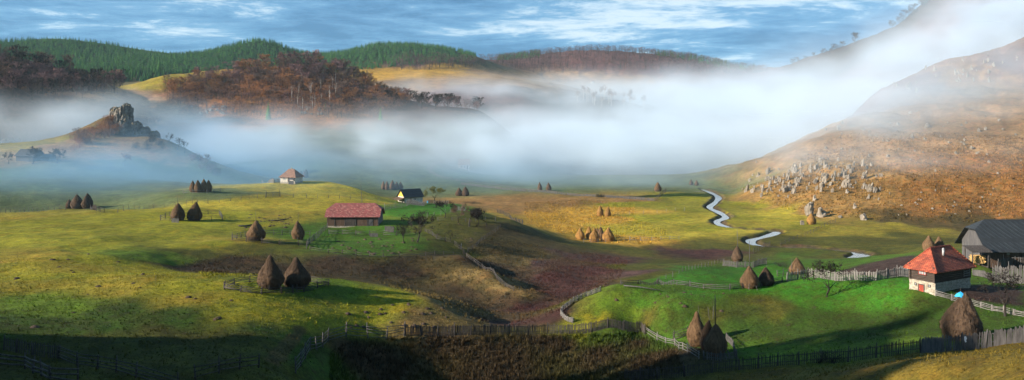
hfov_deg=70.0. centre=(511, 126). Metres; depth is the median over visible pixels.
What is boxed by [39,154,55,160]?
shed
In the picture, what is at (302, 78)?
bare tree
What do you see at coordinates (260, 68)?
bare tree
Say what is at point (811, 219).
haystack
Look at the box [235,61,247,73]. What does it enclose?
bare tree
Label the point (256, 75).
bare tree
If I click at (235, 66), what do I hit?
bare tree
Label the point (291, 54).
bare tree
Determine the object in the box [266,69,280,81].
bare tree
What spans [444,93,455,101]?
bare tree
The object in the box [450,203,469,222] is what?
bare tree
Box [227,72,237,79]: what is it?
bare tree
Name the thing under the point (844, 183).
limestone fin
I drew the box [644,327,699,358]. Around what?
fence
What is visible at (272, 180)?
fence
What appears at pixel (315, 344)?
fence
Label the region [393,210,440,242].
bare tree
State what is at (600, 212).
haystack
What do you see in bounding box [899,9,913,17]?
bare tree
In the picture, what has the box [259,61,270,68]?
bare tree
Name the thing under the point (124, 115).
rock outcrop
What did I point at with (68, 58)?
bare tree
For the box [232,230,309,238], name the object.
fence
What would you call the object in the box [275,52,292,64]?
bare tree
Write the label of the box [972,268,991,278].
fence
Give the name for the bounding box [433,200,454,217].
bare tree
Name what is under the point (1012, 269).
fence
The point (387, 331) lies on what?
fence
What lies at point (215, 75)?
bare tree
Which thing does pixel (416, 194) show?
hut
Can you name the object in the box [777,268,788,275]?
fence
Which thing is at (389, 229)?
hurdle
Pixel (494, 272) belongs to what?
fence
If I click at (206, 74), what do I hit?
bare tree
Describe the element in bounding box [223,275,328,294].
hay pen
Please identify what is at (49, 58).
bare tree
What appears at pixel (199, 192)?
fence
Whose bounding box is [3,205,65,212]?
fence
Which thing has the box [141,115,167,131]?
bare tree
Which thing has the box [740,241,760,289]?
haystack
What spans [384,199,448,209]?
fence
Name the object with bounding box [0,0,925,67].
sky
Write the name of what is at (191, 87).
bare tree
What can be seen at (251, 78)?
bare tree
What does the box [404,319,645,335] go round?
fence
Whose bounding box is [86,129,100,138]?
thorn bush
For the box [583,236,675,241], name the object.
fence
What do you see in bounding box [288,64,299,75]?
bare tree
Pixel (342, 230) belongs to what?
fence
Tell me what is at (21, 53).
bare tree
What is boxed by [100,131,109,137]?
thorn bush
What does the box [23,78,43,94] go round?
bare tree
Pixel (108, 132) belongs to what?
thorn bush
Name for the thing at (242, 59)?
bare tree
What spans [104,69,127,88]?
bare tree
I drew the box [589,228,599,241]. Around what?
haystack
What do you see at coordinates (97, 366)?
fence
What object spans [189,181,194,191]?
haystack
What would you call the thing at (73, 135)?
thorn bush
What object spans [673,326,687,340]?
fence
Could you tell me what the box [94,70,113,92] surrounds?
bare tree
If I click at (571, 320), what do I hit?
fence
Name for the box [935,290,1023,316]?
fence
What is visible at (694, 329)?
haystack
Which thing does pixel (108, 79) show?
bare tree
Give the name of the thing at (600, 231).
haystack
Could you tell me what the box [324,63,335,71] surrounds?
bare tree
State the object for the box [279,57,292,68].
bare tree
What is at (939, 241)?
haystack
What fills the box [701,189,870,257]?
river
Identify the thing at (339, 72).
bare tree
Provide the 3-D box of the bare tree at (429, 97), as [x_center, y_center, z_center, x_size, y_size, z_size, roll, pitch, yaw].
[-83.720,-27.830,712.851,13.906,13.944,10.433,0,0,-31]
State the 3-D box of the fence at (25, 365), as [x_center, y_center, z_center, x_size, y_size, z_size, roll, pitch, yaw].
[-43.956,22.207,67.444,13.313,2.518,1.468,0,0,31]
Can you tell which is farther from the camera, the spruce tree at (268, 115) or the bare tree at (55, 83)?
the spruce tree at (268, 115)
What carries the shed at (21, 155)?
on the ground at (526, 128)
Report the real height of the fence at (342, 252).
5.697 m
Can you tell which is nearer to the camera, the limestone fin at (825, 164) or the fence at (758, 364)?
the fence at (758, 364)
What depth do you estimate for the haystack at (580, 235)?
243.54 m
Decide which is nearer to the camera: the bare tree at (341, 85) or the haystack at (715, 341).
the haystack at (715, 341)
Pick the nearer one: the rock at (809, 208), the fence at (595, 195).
the rock at (809, 208)
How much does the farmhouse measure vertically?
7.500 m
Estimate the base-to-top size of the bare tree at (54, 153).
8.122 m
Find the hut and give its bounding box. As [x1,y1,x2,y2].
[393,188,423,203]
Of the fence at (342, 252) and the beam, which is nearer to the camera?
the beam
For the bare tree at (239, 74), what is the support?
on the ground at (526, 128)
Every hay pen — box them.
[160,209,222,220]
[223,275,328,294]
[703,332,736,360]
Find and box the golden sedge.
[524,199,667,243]
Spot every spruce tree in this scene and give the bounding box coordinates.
[156,60,161,71]
[265,103,271,119]
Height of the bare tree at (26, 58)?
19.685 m
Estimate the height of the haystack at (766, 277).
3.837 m
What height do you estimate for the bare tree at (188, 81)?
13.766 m
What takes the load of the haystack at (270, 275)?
on the ground at (526, 128)
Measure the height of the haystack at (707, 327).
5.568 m
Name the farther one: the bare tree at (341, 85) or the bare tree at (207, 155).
the bare tree at (341, 85)
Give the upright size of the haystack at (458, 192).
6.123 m
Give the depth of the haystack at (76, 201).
251.22 m
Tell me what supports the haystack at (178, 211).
on the ground at (526, 128)
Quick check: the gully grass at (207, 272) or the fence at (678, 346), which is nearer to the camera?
the fence at (678, 346)
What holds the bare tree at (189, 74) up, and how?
on the ground at (526, 128)
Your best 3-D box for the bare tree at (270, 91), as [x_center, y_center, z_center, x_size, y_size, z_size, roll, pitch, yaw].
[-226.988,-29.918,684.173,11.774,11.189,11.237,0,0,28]
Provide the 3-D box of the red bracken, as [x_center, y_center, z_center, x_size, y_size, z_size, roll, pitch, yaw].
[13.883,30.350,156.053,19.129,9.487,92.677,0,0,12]
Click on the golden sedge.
(599, 202)
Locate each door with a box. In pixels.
[345,219,354,225]
[368,219,372,225]
[918,283,924,291]
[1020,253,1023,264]
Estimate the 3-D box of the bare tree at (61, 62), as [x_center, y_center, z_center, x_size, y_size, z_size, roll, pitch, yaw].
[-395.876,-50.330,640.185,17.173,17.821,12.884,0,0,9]
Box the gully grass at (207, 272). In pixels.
[182,237,562,323]
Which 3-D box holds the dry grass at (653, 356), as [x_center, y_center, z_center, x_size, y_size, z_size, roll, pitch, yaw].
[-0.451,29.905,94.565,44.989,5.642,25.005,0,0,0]
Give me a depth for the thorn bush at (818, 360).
78.26 m
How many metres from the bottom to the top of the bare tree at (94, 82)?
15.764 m
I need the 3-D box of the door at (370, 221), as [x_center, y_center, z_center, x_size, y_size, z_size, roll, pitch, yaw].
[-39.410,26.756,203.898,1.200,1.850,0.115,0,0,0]
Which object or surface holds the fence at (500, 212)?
on the ground at (526, 128)
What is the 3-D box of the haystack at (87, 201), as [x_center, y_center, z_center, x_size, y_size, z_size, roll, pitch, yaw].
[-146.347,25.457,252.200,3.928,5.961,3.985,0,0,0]
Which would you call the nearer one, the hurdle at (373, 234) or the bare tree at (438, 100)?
the hurdle at (373, 234)
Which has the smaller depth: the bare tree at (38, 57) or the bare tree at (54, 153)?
the bare tree at (54, 153)
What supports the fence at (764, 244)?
on the ground at (526, 128)
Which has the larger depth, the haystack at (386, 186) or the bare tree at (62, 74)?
the bare tree at (62, 74)
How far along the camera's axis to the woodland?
683.56 m
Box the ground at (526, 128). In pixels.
[0,0,1023,379]
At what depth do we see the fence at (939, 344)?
65.96 m
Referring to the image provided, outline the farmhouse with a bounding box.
[279,168,304,184]
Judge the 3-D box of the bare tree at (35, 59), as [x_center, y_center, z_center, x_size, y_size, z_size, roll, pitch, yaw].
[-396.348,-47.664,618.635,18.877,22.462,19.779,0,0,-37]
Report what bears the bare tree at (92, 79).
on the ground at (526, 128)
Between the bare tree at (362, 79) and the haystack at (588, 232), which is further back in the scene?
the bare tree at (362, 79)
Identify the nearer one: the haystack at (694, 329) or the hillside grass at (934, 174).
the haystack at (694, 329)
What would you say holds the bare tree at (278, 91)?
on the ground at (526, 128)
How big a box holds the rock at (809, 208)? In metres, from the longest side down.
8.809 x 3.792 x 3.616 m
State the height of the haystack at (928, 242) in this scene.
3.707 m
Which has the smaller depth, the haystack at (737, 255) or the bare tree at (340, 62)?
the haystack at (737, 255)
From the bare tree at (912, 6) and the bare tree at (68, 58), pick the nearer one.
the bare tree at (68, 58)
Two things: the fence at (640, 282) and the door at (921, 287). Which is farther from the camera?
the fence at (640, 282)
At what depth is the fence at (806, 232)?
249.64 m
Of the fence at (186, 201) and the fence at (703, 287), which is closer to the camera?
the fence at (703, 287)
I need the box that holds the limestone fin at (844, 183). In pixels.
[842,178,846,187]
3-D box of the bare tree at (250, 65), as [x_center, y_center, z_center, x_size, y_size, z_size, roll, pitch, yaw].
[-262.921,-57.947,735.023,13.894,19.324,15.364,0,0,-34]
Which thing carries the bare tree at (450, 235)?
on the ground at (526, 128)
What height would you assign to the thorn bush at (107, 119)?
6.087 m
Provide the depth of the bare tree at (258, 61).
736.28 m
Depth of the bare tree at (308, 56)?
751.19 m
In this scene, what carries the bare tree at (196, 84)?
on the ground at (526, 128)
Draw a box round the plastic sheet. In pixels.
[955,292,962,297]
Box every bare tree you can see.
[0,46,16,61]
[0,67,25,96]
[0,70,23,88]
[1,153,13,163]
[4,60,24,69]
[7,44,29,58]
[9,63,27,87]
[12,50,27,64]
[17,51,30,63]
[22,73,36,87]
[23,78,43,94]
[27,68,40,92]
[27,147,43,163]
[28,53,52,66]
[30,68,50,85]
[31,57,54,69]
[34,51,52,63]
[34,72,52,93]
[40,53,57,65]
[41,71,67,93]
[46,68,64,91]
[46,78,63,97]
[48,148,66,163]
[50,59,69,69]
[56,54,73,69]
[65,73,79,91]
[68,76,82,94]
[76,70,88,85]
[79,68,103,93]
[80,76,90,90]
[88,74,100,86]
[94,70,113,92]
[101,74,112,91]
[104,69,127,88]
[107,69,127,92]
[121,153,131,165]
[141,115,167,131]
[163,79,177,87]
[168,86,177,97]
[177,77,190,87]
[185,82,194,94]
[186,73,197,81]
[191,66,207,79]
[192,70,203,78]
[192,81,202,90]
[195,153,210,164]
[201,71,213,83]
[210,65,219,73]
[210,73,220,80]
[220,70,231,78]
[222,60,243,72]
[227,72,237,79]
[233,70,245,80]
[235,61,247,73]
[238,58,251,68]
[244,74,255,85]
[245,59,257,72]
[248,58,261,66]
[252,67,266,76]
[254,73,263,79]
[254,88,266,96]
[257,53,270,69]
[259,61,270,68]
[264,89,274,95]
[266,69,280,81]
[273,90,283,100]
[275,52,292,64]
[275,72,290,85]
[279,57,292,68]
[285,54,301,71]
[286,50,298,60]
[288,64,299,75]
[298,50,315,65]
[298,76,307,89]
[307,49,321,59]
[311,83,319,91]
[312,61,323,76]
[318,62,329,71]
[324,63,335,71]
[330,61,345,71]
[332,59,342,71]
[336,81,345,90]
[337,70,346,81]
[338,58,350,71]
[347,65,358,75]
[356,76,368,88]
[390,92,398,104]
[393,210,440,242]
[396,223,408,243]
[416,93,425,107]
[422,91,431,100]
[423,186,444,199]
[431,94,442,105]
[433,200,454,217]
[442,97,451,109]
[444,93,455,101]
[444,229,455,238]
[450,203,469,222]
[451,96,459,104]
[469,207,479,222]
[469,207,486,226]
[472,97,483,108]
[802,258,850,296]
[852,31,859,41]
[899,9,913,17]
[907,3,918,13]
[977,269,1023,316]
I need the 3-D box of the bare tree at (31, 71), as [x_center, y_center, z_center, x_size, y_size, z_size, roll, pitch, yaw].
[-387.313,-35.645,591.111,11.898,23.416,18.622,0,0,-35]
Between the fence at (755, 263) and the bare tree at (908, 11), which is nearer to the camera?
the fence at (755, 263)
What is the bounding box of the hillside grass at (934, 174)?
[759,130,1023,222]
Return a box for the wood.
[393,44,769,74]
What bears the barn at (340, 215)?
on the ground at (526, 128)
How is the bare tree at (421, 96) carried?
on the ground at (526, 128)
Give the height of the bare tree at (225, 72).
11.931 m
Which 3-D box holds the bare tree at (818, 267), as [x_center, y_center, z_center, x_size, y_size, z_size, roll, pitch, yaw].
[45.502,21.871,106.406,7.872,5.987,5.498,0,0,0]
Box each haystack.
[65,199,70,208]
[70,194,82,208]
[81,193,92,208]
[170,194,184,220]
[185,200,202,220]
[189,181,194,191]
[194,180,200,191]
[201,179,206,191]
[206,180,211,191]
[246,220,265,240]
[256,255,284,290]
[283,257,310,288]
[291,213,304,239]
[302,169,308,177]
[385,181,388,189]
[389,180,394,189]
[455,188,461,195]
[462,184,468,195]
[575,227,584,239]
[585,227,591,238]
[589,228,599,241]
[597,206,603,215]
[598,226,602,239]
[602,226,614,241]
[604,207,610,216]
[654,182,661,191]
[686,308,703,346]
[699,310,711,349]
[703,299,730,356]
[731,234,742,261]
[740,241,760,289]
[758,267,775,285]
[788,258,804,274]
[806,213,816,224]
[922,236,934,250]
[934,236,944,245]
[939,287,983,340]
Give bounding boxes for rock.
[804,201,813,215]
[816,207,825,217]
[860,213,866,219]
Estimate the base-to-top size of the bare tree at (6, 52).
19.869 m
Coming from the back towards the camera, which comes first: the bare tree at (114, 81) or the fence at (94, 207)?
the bare tree at (114, 81)
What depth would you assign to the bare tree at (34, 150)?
331.74 m
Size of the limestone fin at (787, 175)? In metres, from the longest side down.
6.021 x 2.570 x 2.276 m
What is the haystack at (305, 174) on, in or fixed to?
on the ground at (526, 128)
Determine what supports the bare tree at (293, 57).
on the ground at (526, 128)
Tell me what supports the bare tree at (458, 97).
on the ground at (526, 128)
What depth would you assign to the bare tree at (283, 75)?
703.25 m
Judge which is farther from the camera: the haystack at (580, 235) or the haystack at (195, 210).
the haystack at (580, 235)
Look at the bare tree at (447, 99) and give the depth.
695.95 m
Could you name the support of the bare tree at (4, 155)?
on the ground at (526, 128)
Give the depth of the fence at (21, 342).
74.44 m
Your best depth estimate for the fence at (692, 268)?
162.06 m
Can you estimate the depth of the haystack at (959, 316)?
78.35 m
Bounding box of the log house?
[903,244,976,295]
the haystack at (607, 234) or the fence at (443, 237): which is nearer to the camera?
the fence at (443, 237)
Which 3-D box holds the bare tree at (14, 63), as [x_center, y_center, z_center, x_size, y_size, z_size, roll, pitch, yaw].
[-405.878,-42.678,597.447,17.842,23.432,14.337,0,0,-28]
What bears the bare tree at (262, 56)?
on the ground at (526, 128)
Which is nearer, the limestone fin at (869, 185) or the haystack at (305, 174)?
the limestone fin at (869, 185)
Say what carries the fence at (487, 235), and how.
on the ground at (526, 128)
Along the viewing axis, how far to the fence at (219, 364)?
69.18 m
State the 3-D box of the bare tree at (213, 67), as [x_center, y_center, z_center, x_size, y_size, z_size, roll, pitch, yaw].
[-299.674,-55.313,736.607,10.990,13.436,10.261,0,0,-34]
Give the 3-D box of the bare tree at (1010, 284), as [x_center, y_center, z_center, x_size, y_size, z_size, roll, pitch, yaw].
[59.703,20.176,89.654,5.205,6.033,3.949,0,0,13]
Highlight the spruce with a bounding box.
[498,48,759,69]
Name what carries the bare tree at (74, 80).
on the ground at (526, 128)
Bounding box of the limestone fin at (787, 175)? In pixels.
[786,172,789,180]
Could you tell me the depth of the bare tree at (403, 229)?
175.90 m
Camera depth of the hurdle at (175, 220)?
193.00 m
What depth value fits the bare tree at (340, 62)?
759.97 m
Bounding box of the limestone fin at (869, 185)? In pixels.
[866,182,873,191]
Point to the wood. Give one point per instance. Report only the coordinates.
(596, 48)
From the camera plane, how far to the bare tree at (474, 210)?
211.31 m
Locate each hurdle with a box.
[172,218,178,222]
[370,233,377,236]
[385,226,393,231]
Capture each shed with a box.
[14,149,43,161]
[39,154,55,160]
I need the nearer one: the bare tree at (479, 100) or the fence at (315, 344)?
the fence at (315, 344)
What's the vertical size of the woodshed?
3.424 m
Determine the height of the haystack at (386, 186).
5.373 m
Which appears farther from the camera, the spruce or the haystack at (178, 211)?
the spruce
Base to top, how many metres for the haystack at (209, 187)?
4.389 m
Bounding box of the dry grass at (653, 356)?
[326,328,684,379]
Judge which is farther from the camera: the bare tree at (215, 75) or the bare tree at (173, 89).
the bare tree at (215, 75)
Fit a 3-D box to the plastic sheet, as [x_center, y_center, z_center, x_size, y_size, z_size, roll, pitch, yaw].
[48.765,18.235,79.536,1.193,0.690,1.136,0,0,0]
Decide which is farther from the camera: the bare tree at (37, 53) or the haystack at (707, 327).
the bare tree at (37, 53)
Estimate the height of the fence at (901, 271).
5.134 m
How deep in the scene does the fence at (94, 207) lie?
224.46 m
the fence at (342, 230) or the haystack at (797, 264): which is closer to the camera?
the haystack at (797, 264)
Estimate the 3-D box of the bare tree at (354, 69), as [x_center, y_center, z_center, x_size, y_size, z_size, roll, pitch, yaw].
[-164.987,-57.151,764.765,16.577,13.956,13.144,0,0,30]
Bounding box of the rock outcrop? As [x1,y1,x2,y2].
[109,103,160,138]
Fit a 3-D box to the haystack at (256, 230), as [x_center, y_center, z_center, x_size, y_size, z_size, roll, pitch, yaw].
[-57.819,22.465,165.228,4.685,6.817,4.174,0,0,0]
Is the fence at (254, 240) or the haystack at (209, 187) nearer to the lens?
the fence at (254, 240)
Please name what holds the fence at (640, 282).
on the ground at (526, 128)
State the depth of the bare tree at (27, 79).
550.81 m
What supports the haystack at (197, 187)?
on the ground at (526, 128)
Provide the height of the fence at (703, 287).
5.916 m
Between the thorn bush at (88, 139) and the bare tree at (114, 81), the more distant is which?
the bare tree at (114, 81)
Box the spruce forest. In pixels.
[0,35,475,73]
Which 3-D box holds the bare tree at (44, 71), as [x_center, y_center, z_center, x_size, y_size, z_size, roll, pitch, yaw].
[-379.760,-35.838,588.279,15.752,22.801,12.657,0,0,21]
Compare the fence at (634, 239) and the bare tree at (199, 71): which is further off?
the bare tree at (199, 71)
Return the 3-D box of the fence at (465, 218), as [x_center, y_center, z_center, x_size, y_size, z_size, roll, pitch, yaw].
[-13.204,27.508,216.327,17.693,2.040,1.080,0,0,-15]
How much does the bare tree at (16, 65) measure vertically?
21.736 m
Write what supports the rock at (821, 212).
on the ground at (526, 128)
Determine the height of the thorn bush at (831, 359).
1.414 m
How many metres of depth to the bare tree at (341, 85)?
703.74 m
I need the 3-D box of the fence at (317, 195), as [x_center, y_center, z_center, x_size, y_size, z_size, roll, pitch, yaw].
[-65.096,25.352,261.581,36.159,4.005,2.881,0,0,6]
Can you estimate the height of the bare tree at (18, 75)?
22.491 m
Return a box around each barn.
[324,203,384,227]
[954,219,1023,267]
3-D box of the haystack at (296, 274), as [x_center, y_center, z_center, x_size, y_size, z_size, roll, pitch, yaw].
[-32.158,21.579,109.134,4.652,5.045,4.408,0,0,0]
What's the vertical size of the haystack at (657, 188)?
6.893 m
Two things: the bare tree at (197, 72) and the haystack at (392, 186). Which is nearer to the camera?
the haystack at (392, 186)
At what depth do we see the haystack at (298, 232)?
176.00 m
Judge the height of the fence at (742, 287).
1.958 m
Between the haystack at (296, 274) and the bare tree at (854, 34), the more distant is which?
the bare tree at (854, 34)
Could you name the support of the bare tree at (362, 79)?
on the ground at (526, 128)
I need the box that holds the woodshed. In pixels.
[962,245,992,267]
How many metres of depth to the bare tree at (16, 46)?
623.88 m
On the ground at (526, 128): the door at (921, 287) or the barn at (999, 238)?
the barn at (999, 238)
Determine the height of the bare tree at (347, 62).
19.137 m
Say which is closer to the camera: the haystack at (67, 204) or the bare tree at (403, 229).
the bare tree at (403, 229)
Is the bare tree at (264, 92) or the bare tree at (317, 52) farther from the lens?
the bare tree at (317, 52)
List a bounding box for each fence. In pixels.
[0,352,78,379]
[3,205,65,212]
[3,335,58,358]
[58,345,178,379]
[90,204,104,211]
[117,193,265,212]
[183,189,220,193]
[193,353,259,379]
[231,234,306,245]
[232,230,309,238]
[262,178,279,182]
[280,192,350,199]
[295,323,346,372]
[306,223,327,247]
[312,247,463,257]
[332,229,396,235]
[345,322,404,338]
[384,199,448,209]
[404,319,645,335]
[425,228,462,250]
[438,217,495,221]
[462,182,654,200]
[464,223,500,255]
[466,253,513,290]
[497,209,522,222]
[560,286,600,322]
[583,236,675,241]
[620,279,656,284]
[624,337,920,379]
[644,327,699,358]
[659,259,722,279]
[659,278,730,289]
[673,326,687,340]
[723,258,766,267]
[729,276,782,288]
[753,242,769,252]
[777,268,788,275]
[782,219,835,243]
[786,265,908,281]
[921,326,1023,352]
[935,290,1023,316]
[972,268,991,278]
[992,261,1023,283]
[997,255,1020,269]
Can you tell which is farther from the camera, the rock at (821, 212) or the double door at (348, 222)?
the rock at (821, 212)
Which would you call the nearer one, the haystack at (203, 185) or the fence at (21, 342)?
the fence at (21, 342)
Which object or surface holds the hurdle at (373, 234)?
on the ground at (526, 128)
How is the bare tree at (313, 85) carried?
on the ground at (526, 128)
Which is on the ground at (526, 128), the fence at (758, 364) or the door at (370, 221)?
the fence at (758, 364)
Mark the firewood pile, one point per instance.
(979, 259)
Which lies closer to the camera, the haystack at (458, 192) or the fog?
the haystack at (458, 192)
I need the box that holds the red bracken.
[511,252,628,324]
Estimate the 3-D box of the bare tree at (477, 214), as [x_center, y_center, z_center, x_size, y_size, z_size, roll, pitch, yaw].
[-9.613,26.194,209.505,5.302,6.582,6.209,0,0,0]
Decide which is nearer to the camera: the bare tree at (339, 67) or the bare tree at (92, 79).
the bare tree at (92, 79)
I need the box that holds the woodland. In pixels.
[1,58,475,117]
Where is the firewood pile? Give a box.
[969,254,985,263]
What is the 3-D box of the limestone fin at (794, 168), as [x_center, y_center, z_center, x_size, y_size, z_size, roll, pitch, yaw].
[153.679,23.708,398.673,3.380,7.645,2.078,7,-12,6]
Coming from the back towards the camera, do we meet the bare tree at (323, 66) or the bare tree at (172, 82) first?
the bare tree at (323, 66)
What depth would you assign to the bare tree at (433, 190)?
351.51 m
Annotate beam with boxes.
[624,285,659,290]
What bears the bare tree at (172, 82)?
on the ground at (526, 128)
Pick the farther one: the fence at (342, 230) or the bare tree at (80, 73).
the bare tree at (80, 73)
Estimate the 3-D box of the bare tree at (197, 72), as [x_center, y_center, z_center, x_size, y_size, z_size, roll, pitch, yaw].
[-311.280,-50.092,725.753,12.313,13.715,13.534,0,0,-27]
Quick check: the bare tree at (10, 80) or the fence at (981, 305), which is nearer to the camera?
the fence at (981, 305)
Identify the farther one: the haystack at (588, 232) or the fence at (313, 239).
the haystack at (588, 232)
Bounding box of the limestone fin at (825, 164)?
[823,160,827,168]
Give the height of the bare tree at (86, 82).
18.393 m
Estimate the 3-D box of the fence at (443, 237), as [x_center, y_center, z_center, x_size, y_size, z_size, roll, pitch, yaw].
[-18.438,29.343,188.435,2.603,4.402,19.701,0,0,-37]
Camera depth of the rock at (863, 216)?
284.67 m
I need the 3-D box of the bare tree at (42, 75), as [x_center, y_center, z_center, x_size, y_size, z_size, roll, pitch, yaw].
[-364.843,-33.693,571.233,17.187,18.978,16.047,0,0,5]
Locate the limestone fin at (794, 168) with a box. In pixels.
[791,163,796,172]
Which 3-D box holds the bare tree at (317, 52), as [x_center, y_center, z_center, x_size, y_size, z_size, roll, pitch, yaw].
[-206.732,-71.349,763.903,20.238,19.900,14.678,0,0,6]
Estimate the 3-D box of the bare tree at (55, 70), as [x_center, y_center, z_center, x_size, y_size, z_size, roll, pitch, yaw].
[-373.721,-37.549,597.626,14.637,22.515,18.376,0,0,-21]
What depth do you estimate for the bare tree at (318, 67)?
732.95 m
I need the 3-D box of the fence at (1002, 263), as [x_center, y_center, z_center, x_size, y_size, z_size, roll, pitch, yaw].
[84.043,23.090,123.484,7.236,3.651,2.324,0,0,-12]
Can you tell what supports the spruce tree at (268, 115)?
on the ground at (526, 128)
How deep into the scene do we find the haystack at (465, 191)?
392.66 m
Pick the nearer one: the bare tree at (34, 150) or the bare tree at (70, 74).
the bare tree at (34, 150)
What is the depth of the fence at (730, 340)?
86.54 m
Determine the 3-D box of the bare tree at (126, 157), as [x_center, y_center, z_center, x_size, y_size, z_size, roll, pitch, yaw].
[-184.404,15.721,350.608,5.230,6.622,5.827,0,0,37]
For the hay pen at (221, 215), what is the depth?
201.49 m
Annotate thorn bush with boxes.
[68,131,82,139]
[80,136,90,143]
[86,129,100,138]
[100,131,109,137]
[102,117,115,124]
[102,128,115,137]
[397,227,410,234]
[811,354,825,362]
[818,350,844,363]
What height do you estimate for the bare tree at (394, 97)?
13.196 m
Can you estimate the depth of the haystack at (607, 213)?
302.99 m

